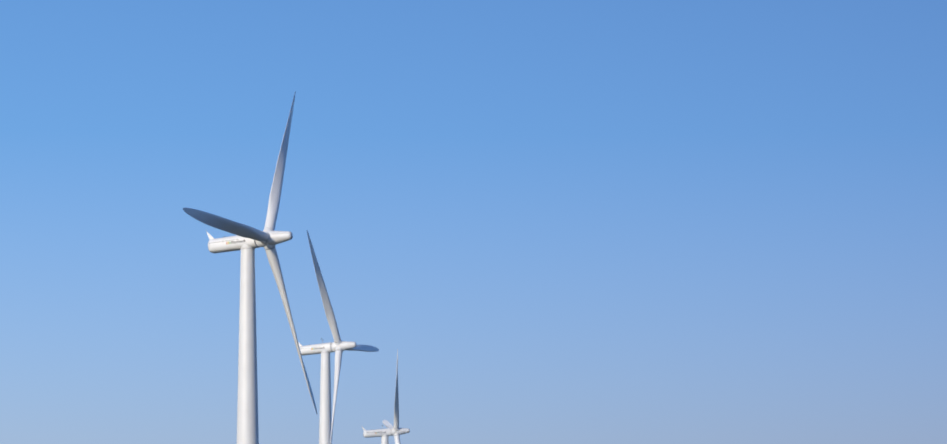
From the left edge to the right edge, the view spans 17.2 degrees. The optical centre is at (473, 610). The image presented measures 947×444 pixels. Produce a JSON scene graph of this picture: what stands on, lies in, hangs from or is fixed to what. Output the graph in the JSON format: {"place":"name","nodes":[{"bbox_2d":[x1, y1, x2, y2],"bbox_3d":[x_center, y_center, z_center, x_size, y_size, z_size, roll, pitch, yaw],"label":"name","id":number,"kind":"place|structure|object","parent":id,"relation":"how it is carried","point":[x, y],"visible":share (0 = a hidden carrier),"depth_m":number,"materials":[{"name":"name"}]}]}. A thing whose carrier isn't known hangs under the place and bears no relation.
{"place":"outdoors","nodes":[
{"label":"outdoors","id":0,"kind":"place"},
{"bbox_2d":[0,0,946,443],"label":"sky","id":1,"kind":"structure","parent":0,"point":[564,221],"materials":[{"name":"blue"}]},
{"label":"ground","id":2,"kind":"structure","parent":0,"visible":0},
{"bbox_2d":[183,91,316,443],"bbox_3d":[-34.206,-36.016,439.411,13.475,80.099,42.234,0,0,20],"label":"wind turbine","id":3,"kind":"object","parent":2,"relation":"on","point":[246,240],"visible":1,"depth_m":444.56,"materials":[{"name":"paint"}]},
{"bbox_2d":[298,231,378,443],"bbox_3d":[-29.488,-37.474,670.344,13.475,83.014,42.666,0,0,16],"label":"wind turbine","id":4,"kind":"object","parent":2,"relation":"on","point":[338,346],"visible":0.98,"depth_m":663.13,"materials":[{"name":"paint"}]},
{"bbox_2d":[362,349,409,443],"bbox_3d":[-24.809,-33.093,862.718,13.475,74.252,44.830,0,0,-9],"label":"wind turbine","id":5,"kind":"object","parent":2,"relation":"on","point":[395,431],"visible":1,"depth_m":856.78,"materials":[{"name":"paint"}]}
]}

